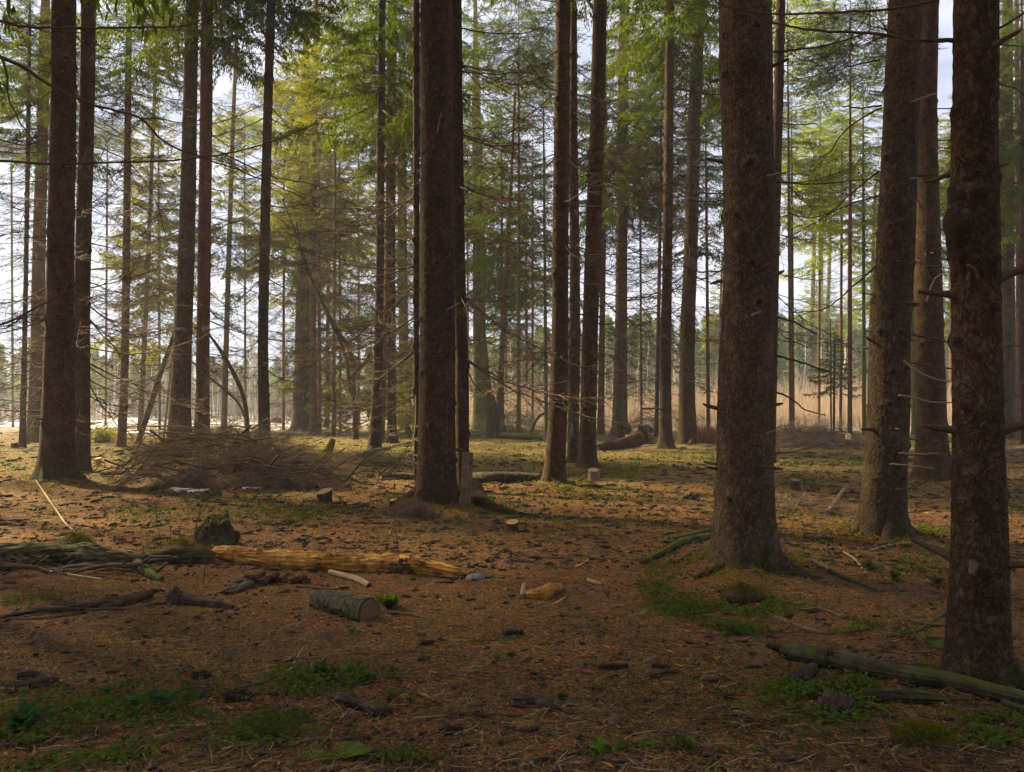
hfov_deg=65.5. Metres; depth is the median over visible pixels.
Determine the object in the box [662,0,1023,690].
spruce tree
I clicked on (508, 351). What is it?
distant spruce
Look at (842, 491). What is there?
stick
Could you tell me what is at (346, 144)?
spruce tree
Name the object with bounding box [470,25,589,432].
spruce tree
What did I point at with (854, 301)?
spruce tree
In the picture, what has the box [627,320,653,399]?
distant spruce
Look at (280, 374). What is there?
distant birch
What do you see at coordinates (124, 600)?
fallen branch
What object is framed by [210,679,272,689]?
stick
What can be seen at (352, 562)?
fallen log
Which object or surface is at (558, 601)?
wood chip
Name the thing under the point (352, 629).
leafy plant
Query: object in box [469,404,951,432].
dry grass
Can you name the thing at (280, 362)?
distant birch
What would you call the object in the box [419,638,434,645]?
spruce cone
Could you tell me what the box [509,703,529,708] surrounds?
wood chunk
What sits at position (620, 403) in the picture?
spruce tree
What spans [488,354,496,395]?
distant birch
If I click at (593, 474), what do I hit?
stump
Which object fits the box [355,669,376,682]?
leafy plant
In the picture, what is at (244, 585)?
bark slab
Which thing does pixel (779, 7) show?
spruce tree
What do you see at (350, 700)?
rotten wood
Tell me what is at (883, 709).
rotten wood
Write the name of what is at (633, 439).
rotten log
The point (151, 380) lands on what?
distant birch
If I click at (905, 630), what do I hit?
spruce sprig
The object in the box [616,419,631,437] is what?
rotten stump
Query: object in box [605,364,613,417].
distant birch
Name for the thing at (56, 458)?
spruce tree
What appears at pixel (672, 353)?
distant spruce
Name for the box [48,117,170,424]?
spruce tree
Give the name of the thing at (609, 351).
distant spruce
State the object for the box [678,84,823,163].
spruce tree
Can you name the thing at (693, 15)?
spruce tree
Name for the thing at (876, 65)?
spruce tree
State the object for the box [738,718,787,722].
stick
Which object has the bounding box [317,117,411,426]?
spruce tree
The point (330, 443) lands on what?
mossy stub
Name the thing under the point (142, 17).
spruce tree
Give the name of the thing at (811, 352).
distant spruce
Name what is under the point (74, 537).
moss cushion
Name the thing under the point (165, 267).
spruce tree
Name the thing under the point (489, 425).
broken snag
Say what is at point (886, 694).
rotten wood
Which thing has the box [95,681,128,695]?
round leaved plant
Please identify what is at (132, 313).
spruce tree
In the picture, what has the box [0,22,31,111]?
spruce tree
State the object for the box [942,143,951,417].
spruce tree
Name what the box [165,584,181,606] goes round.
wood block
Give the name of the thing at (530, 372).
distant spruce
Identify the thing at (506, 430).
brush pile
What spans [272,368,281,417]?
distant spruce
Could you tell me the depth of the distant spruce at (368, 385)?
95.89 m
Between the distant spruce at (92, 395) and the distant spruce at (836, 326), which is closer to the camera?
the distant spruce at (836, 326)
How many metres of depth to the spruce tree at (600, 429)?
44.49 m
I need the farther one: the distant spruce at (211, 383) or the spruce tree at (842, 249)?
the distant spruce at (211, 383)
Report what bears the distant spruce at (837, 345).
on the ground at (506, 663)
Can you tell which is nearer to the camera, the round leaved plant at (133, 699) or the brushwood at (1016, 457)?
the round leaved plant at (133, 699)
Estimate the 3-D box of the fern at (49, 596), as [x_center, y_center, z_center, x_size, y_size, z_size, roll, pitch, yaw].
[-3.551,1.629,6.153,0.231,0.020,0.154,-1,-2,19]
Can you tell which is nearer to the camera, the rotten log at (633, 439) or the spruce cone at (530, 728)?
the spruce cone at (530, 728)
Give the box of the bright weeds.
[0,434,910,480]
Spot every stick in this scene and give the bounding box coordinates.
[0,667,23,670]
[35,480,73,530]
[49,570,102,579]
[84,601,166,610]
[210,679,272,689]
[296,585,338,589]
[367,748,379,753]
[380,611,433,619]
[434,581,453,583]
[450,572,504,580]
[574,474,587,482]
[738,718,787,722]
[763,602,836,634]
[805,607,841,616]
[808,557,882,591]
[826,486,847,513]
[842,551,866,573]
[845,425,851,444]
[855,542,912,555]
[861,590,945,626]
[886,582,945,636]
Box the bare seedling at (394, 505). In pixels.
[385,449,403,563]
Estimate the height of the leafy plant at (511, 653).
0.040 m
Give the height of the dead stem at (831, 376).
6.300 m
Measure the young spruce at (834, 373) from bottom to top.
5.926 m
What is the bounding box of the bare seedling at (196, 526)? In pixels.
[186,471,208,575]
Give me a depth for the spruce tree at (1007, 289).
37.80 m
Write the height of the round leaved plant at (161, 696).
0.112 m
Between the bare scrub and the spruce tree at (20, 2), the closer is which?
the spruce tree at (20, 2)
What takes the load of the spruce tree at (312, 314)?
on the ground at (506, 663)
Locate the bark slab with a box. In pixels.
[216,579,256,594]
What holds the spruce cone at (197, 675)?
on the ground at (506, 663)
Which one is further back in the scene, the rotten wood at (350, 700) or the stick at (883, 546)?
the stick at (883, 546)
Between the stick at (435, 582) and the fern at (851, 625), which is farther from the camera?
the stick at (435, 582)
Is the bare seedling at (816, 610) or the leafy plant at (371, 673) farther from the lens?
the bare seedling at (816, 610)
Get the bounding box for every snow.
[0,416,367,435]
[171,487,207,492]
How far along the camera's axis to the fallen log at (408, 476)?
16.43 m
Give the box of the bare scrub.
[0,377,351,420]
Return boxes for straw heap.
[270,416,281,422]
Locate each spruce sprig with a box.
[106,618,158,638]
[208,705,302,741]
[260,508,310,524]
[368,492,393,502]
[806,527,841,541]
[875,620,935,648]
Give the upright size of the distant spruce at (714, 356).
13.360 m
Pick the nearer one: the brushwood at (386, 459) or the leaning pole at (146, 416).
the brushwood at (386, 459)
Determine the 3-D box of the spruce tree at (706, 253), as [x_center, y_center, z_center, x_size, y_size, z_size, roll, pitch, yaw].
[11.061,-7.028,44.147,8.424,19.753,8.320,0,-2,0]
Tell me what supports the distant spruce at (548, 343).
on the ground at (506, 663)
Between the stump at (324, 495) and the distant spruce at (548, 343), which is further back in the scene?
the distant spruce at (548, 343)
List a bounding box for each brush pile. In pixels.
[88,407,386,491]
[471,417,543,432]
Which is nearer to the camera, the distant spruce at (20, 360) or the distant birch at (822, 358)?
the distant birch at (822, 358)
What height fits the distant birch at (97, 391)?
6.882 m
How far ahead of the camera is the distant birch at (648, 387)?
97.56 m
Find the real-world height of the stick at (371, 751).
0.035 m
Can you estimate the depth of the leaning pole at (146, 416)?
32.92 m
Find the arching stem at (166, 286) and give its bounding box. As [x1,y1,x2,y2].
[91,266,175,437]
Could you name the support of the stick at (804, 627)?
on the ground at (506, 663)
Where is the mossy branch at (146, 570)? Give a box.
[128,552,163,580]
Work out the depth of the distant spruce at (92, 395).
110.31 m
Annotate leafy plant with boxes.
[0,699,49,732]
[312,658,337,677]
[346,626,356,633]
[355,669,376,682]
[375,591,401,607]
[503,650,517,656]
[553,690,569,700]
[666,730,695,748]
[861,558,880,570]
[888,569,904,581]
[925,573,945,584]
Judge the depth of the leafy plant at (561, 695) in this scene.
4.04 m
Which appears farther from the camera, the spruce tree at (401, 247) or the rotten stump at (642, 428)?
the spruce tree at (401, 247)
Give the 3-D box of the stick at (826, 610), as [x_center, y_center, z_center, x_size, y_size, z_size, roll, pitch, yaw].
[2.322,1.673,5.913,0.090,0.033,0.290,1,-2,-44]
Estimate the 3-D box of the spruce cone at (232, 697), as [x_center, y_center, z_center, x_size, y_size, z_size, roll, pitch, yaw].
[-1.392,1.587,4.056,0.152,0.082,0.082,0,-24,-3]
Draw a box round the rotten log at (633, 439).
[597,430,648,449]
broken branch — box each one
[163,589,236,608]
[328,569,371,587]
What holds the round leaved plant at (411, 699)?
on the ground at (506, 663)
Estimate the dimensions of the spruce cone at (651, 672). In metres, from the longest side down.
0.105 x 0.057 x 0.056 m
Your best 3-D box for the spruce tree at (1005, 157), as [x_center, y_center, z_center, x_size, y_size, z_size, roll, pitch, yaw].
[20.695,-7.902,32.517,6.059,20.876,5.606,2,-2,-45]
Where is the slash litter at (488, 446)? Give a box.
[0,419,1023,455]
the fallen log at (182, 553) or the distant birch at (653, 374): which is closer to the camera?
the fallen log at (182, 553)
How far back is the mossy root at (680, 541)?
8.39 m
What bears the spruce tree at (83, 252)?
on the ground at (506, 663)
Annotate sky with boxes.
[0,0,1023,408]
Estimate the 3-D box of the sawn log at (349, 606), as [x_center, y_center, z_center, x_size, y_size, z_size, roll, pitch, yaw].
[-1.245,1.618,5.864,0.589,0.206,0.201,-1,-2,39]
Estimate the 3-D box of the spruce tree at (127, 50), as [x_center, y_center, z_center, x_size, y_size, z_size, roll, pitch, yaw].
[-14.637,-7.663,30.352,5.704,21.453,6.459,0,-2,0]
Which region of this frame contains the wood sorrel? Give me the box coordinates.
[0,462,1023,771]
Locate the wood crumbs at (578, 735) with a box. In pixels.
[0,455,1023,771]
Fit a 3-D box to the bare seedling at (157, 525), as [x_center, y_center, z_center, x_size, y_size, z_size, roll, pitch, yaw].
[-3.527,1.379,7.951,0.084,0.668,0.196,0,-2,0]
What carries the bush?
on the ground at (506, 663)
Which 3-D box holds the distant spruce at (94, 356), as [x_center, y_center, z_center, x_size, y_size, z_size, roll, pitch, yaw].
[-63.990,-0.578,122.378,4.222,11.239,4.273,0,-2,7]
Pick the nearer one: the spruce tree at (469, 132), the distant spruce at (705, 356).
the spruce tree at (469, 132)
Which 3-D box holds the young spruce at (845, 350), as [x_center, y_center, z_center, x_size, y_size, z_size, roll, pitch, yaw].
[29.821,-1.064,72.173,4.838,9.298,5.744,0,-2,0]
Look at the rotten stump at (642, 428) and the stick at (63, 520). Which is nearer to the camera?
the stick at (63, 520)
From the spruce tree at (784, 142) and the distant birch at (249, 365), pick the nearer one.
the spruce tree at (784, 142)
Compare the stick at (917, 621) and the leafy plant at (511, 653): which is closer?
the leafy plant at (511, 653)
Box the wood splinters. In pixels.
[0,464,1023,771]
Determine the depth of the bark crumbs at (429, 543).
10.44 m
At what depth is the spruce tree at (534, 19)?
38.02 m
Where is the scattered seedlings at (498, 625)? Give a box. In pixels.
[0,451,1023,771]
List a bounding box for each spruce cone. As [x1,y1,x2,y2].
[190,670,211,678]
[223,689,253,702]
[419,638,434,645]
[438,723,462,734]
[502,628,523,636]
[517,722,539,732]
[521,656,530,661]
[598,661,618,669]
[608,713,620,728]
[611,662,628,669]
[646,668,664,676]
[651,662,670,669]
[663,667,680,673]
[700,674,719,682]
[717,692,734,699]
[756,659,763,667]
[785,613,793,617]
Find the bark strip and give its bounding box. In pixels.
[448,711,525,717]
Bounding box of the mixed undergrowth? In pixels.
[0,440,950,560]
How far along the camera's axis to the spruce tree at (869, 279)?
43.02 m
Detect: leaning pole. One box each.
[135,329,173,443]
[530,410,547,432]
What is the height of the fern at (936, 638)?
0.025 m
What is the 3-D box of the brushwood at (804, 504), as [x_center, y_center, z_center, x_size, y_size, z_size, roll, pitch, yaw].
[4.394,1.793,11.619,1.732,0.707,1.897,0,-2,0]
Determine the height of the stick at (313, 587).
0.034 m
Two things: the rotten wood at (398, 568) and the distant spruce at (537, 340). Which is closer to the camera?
the rotten wood at (398, 568)
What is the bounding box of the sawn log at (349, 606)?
[309,590,379,622]
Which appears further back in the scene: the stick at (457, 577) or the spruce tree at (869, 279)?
the spruce tree at (869, 279)
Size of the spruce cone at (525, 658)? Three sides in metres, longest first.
0.070 x 0.038 x 0.038 m
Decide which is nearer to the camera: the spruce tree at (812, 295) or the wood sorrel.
the wood sorrel
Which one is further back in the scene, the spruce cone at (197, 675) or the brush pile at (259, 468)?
the brush pile at (259, 468)
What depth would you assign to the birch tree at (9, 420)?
79.92 m
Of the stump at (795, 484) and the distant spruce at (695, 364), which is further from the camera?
the distant spruce at (695, 364)
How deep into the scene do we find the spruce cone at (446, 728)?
3.62 m
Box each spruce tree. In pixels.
[0,0,30,13]
[0,0,99,448]
[0,0,121,442]
[0,0,179,482]
[0,0,241,471]
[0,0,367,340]
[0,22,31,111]
[0,135,48,426]
[2,0,222,45]
[29,0,213,446]
[41,0,407,455]
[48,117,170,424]
[90,102,218,429]
[91,44,196,430]
[95,0,327,454]
[161,0,375,455]
[171,4,285,431]
[197,112,281,425]
[220,119,347,430]
[231,0,552,491]
[235,3,365,431]
[237,0,403,436]
[239,50,332,426]
[253,0,372,434]
[256,0,481,449]
[256,124,384,432]
[277,132,387,430]
[280,158,369,427]
[302,0,470,444]
[312,0,482,442]
[314,0,652,484]
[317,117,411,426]
[344,93,419,430]
[347,149,471,431]
[376,0,475,505]
[395,121,472,393]
[456,0,707,485]
[462,0,543,429]
[462,0,591,439]
[463,94,569,428]
[463,122,508,412]
[466,92,550,431]
[468,0,719,469]
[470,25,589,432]
[478,0,686,462]
[486,124,584,421]
[486,223,538,420]
[486,240,551,419]
[546,0,686,435]
[568,36,656,433]
[577,0,722,449]
[580,0,720,437]
[580,86,701,429]
[599,0,774,444]
[601,76,722,436]
[635,89,794,427]
[645,0,906,580]
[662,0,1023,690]
[675,0,871,462]
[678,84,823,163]
[696,260,722,395]
[706,0,886,435]
[711,95,876,424]
[773,0,945,436]
[773,0,1023,541]
[779,105,879,429]
[780,52,946,434]
[781,86,875,427]
[794,140,835,417]
[799,0,1023,480]
[803,139,838,371]
[805,142,852,406]
[824,192,866,396]
[834,187,876,411]
[853,115,950,246]
[853,119,950,434]
[938,95,1015,232]
[939,0,1023,438]
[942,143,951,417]
[944,0,1023,444]
[945,0,1023,438]
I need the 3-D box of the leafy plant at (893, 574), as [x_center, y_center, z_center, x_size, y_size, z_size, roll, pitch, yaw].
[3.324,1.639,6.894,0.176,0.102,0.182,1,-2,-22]
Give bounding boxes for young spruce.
[313,387,362,434]
[385,362,413,438]
[802,328,863,434]
[814,327,866,422]
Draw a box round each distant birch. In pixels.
[91,363,102,419]
[98,331,120,415]
[104,343,120,403]
[129,340,147,394]
[146,358,166,419]
[157,331,170,417]
[161,366,167,405]
[210,357,221,420]
[210,363,221,420]
[216,384,221,415]
[228,356,241,418]
[232,323,257,407]
[237,333,256,404]
[247,337,270,420]
[247,356,257,420]
[270,329,290,417]
[272,351,290,400]
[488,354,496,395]
[507,337,515,396]
[597,329,613,391]
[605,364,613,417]
[629,355,647,404]
[636,334,655,401]
[650,360,654,389]
[671,348,678,418]
[794,336,816,413]
[794,365,804,420]
[815,333,832,389]
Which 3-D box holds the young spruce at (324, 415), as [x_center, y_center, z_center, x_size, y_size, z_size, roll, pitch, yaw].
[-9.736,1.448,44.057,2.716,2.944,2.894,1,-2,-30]
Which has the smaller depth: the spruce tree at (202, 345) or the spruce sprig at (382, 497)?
the spruce sprig at (382, 497)
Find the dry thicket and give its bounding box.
[455,360,951,425]
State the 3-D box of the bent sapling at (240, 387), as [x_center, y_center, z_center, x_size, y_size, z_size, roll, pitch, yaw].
[-11.924,-0.162,33.017,2.186,5.250,0.175,0,-2,0]
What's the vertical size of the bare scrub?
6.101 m
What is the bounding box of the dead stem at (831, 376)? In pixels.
[818,317,841,427]
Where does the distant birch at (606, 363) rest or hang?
on the ground at (506, 663)
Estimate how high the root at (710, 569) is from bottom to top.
0.161 m
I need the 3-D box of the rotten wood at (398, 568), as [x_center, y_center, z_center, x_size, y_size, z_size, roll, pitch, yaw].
[-1.006,1.659,7.246,0.295,0.188,0.226,0,-2,0]
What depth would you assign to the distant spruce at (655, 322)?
115.70 m
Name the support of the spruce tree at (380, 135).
on the ground at (506, 663)
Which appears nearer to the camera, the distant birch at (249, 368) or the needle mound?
the needle mound
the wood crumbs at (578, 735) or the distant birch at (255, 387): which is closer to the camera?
the wood crumbs at (578, 735)
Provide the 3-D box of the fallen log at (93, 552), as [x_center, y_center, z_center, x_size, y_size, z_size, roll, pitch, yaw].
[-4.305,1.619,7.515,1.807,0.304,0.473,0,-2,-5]
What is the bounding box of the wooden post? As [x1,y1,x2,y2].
[459,452,472,506]
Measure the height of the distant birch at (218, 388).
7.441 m
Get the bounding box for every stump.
[11,441,17,447]
[95,457,100,464]
[190,509,240,546]
[315,488,332,503]
[390,498,396,507]
[506,519,518,531]
[587,468,600,480]
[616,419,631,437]
[637,425,648,442]
[682,490,699,500]
[781,490,803,502]
[789,478,800,490]
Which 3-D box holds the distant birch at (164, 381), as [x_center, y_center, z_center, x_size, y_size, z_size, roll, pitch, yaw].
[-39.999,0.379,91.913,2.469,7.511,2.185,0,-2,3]
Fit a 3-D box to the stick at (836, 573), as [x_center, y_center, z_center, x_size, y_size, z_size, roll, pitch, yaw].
[2.882,1.659,7.052,0.128,0.085,1.228,0,-2,-6]
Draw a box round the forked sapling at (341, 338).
[282,199,370,439]
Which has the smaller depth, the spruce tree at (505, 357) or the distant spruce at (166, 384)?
the spruce tree at (505, 357)
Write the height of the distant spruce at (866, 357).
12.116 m
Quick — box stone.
[466,573,484,580]
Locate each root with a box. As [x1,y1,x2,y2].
[457,478,538,517]
[639,532,710,563]
[672,528,711,539]
[693,562,774,597]
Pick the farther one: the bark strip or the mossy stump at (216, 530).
the mossy stump at (216, 530)
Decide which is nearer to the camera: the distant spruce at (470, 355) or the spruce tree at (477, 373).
the spruce tree at (477, 373)
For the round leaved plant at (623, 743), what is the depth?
3.38 m
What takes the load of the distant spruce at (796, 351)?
on the ground at (506, 663)
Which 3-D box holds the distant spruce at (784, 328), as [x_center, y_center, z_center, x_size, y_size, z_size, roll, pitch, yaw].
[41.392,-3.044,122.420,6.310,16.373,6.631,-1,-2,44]
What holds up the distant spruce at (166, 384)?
on the ground at (506, 663)
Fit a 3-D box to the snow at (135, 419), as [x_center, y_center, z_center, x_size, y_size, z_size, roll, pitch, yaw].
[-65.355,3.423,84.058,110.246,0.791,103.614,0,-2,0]
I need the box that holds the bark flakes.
[0,458,1023,771]
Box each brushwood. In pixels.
[0,537,177,582]
[361,452,413,467]
[629,415,654,432]
[775,487,858,515]
[776,414,864,449]
[1005,438,1023,463]
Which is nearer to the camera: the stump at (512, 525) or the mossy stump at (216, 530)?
the mossy stump at (216, 530)
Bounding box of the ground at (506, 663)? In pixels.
[0,409,1023,771]
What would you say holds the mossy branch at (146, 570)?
on the ground at (506, 663)
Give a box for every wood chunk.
[12,669,41,679]
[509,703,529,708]
[512,694,560,710]
[520,583,525,597]
[521,582,562,599]
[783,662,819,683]
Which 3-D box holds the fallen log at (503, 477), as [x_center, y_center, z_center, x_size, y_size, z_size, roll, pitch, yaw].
[-0.176,1.822,15.822,1.494,0.250,0.346,0,-2,15]
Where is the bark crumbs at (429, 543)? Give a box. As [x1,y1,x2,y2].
[0,429,1023,571]
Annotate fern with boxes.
[36,594,65,597]
[125,688,162,701]
[228,715,269,733]
[256,709,307,729]
[301,741,373,759]
[834,623,868,630]
[913,632,943,648]
[925,636,943,641]
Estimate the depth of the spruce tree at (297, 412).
49.28 m
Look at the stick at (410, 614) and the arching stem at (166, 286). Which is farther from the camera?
the arching stem at (166, 286)
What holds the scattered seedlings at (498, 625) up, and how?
on the ground at (506, 663)
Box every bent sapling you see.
[210,334,249,432]
[210,377,251,442]
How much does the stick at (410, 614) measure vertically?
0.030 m
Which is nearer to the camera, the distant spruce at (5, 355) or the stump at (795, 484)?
the stump at (795, 484)
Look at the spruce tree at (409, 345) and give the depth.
45.49 m
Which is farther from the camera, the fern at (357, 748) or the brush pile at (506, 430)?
the brush pile at (506, 430)
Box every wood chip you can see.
[553,596,565,604]
[574,560,588,567]
[586,578,601,584]
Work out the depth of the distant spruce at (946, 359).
97.81 m
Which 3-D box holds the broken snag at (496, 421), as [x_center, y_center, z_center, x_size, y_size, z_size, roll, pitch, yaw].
[-0.766,1.524,38.967,0.342,2.249,0.314,1,-2,-39]
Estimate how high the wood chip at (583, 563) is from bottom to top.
0.032 m
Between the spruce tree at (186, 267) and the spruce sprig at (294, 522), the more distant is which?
the spruce tree at (186, 267)
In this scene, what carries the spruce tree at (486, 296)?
on the ground at (506, 663)
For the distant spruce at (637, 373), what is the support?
on the ground at (506, 663)
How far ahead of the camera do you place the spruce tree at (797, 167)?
47.94 m
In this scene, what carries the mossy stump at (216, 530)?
on the ground at (506, 663)
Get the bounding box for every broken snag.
[476,299,493,437]
[492,394,499,437]
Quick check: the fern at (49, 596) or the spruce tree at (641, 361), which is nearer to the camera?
the fern at (49, 596)
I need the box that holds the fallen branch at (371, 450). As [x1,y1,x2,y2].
[299,441,411,477]
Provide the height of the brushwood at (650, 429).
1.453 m
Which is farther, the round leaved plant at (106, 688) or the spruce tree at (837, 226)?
the spruce tree at (837, 226)
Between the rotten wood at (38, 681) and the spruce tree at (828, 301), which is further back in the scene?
the spruce tree at (828, 301)
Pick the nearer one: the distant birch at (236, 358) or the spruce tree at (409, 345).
the spruce tree at (409, 345)
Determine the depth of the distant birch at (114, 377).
91.96 m
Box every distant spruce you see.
[0,344,15,417]
[0,345,16,398]
[7,354,19,407]
[14,357,29,402]
[16,347,21,405]
[90,344,102,415]
[90,346,101,416]
[90,365,96,409]
[92,355,113,417]
[97,358,117,418]
[103,351,131,417]
[129,359,139,417]
[137,354,163,411]
[154,354,170,417]
[191,357,194,405]
[210,356,218,417]
[212,361,233,416]
[212,365,231,412]
[229,363,238,414]
[231,365,247,418]
[237,360,253,401]
[269,356,280,399]
[269,367,273,414]
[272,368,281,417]
[281,354,291,416]
[341,355,360,414]
[360,350,372,419]
[469,336,472,377]
[489,345,497,394]
[507,328,523,400]
[507,334,524,412]
[516,344,529,409]
[524,342,542,406]
[528,327,550,393]
[534,338,542,396]
[535,325,548,399]
[597,317,614,414]
[605,320,614,387]
[627,319,645,412]
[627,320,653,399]
[628,312,659,417]
[629,316,651,377]
[648,317,660,406]
[653,319,678,408]
[672,327,701,398]
[673,324,679,408]
[695,328,712,417]
[697,314,718,419]
[697,316,712,373]
[698,317,716,417]
[777,313,788,389]
[777,324,788,416]
[778,313,788,398]
[781,314,805,387]
[781,319,814,413]
[797,327,829,397]
[801,313,823,399]
[823,318,856,387]
[825,323,852,402]
[838,327,866,412]
[853,326,868,391]
[853,328,867,405]
[944,322,948,404]
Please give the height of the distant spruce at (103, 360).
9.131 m
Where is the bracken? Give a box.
[697,421,716,443]
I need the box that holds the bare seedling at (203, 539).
[193,479,216,583]
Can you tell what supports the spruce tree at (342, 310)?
on the ground at (506, 663)
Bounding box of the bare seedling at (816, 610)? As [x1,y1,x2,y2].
[807,589,817,624]
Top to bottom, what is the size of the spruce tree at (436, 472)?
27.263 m
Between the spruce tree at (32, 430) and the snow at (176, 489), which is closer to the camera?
the snow at (176, 489)
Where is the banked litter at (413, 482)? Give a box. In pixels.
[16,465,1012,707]
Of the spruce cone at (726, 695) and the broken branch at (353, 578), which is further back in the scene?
the broken branch at (353, 578)
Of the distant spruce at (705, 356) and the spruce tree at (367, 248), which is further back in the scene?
the distant spruce at (705, 356)
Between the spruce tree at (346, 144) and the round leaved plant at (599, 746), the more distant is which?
the spruce tree at (346, 144)
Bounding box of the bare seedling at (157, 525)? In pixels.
[151,494,161,548]
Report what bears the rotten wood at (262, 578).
on the ground at (506, 663)
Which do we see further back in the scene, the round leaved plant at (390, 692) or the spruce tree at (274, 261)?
the spruce tree at (274, 261)
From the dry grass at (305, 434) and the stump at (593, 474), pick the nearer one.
the stump at (593, 474)
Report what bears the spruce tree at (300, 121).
on the ground at (506, 663)
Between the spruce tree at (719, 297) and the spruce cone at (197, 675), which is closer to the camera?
the spruce cone at (197, 675)
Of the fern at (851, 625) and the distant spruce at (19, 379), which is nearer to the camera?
the fern at (851, 625)
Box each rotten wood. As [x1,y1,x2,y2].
[3,676,61,690]
[227,570,280,585]
[278,573,310,583]
[329,691,392,715]
[385,558,415,573]
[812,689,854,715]
[851,687,946,703]
[854,700,895,718]
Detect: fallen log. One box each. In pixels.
[0,541,152,571]
[149,545,220,563]
[211,544,468,577]
[382,473,413,479]
[472,472,540,482]
[498,433,546,440]
[765,641,1023,704]
[1000,699,1023,713]
[1005,447,1023,452]
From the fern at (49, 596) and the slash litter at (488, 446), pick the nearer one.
the fern at (49, 596)
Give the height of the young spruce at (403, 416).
4.049 m
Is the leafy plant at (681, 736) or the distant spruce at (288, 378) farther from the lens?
the distant spruce at (288, 378)
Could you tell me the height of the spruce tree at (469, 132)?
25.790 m
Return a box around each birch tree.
[0,354,28,421]
[504,354,530,418]
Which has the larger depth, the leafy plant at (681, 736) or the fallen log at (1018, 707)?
the fallen log at (1018, 707)
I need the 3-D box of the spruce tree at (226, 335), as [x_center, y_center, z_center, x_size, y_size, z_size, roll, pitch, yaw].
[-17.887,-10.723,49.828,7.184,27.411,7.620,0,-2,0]
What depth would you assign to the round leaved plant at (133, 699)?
3.90 m
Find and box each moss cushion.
[56,531,96,544]
[151,536,210,549]
[716,580,768,604]
[888,714,969,751]
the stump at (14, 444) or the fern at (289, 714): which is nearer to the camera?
the fern at (289, 714)
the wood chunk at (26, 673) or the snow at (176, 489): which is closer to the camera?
the wood chunk at (26, 673)
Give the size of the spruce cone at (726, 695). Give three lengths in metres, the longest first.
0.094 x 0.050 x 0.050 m
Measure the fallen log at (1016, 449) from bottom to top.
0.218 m
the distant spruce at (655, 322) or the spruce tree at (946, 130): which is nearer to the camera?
the spruce tree at (946, 130)
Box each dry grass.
[210,423,411,434]
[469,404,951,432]
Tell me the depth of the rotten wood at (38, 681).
4.25 m
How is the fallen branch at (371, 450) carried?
on the ground at (506, 663)
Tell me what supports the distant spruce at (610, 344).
on the ground at (506, 663)
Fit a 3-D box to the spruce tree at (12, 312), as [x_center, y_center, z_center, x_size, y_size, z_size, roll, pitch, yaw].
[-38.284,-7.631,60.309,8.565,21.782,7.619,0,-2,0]
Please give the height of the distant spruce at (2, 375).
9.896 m
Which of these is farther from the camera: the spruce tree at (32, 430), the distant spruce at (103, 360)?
the distant spruce at (103, 360)
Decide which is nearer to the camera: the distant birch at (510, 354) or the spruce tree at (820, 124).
the spruce tree at (820, 124)
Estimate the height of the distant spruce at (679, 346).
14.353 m
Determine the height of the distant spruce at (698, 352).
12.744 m
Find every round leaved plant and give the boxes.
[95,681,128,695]
[120,695,152,707]
[146,689,200,710]
[381,687,405,701]
[406,691,419,702]
[588,737,619,755]
[617,740,638,751]
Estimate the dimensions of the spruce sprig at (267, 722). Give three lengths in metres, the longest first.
0.406 x 0.230 x 0.132 m
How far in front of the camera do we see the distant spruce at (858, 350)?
115.89 m
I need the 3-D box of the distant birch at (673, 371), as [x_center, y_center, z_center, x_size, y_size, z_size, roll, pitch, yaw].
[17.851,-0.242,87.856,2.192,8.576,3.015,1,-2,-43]
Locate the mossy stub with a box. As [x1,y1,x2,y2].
[318,438,335,459]
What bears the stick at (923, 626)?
on the ground at (506, 663)
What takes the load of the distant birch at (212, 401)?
on the ground at (506, 663)
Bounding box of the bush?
[91,419,131,443]
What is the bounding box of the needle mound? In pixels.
[386,495,436,518]
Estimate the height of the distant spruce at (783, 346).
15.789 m
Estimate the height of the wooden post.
0.900 m
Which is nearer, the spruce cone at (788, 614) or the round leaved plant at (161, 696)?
the round leaved plant at (161, 696)
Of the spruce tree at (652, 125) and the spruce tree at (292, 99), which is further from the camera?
the spruce tree at (292, 99)
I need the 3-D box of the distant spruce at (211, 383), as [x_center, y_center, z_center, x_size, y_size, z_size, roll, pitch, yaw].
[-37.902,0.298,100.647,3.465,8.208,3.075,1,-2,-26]
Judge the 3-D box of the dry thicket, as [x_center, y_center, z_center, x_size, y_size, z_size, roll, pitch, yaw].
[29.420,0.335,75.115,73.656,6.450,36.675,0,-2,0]

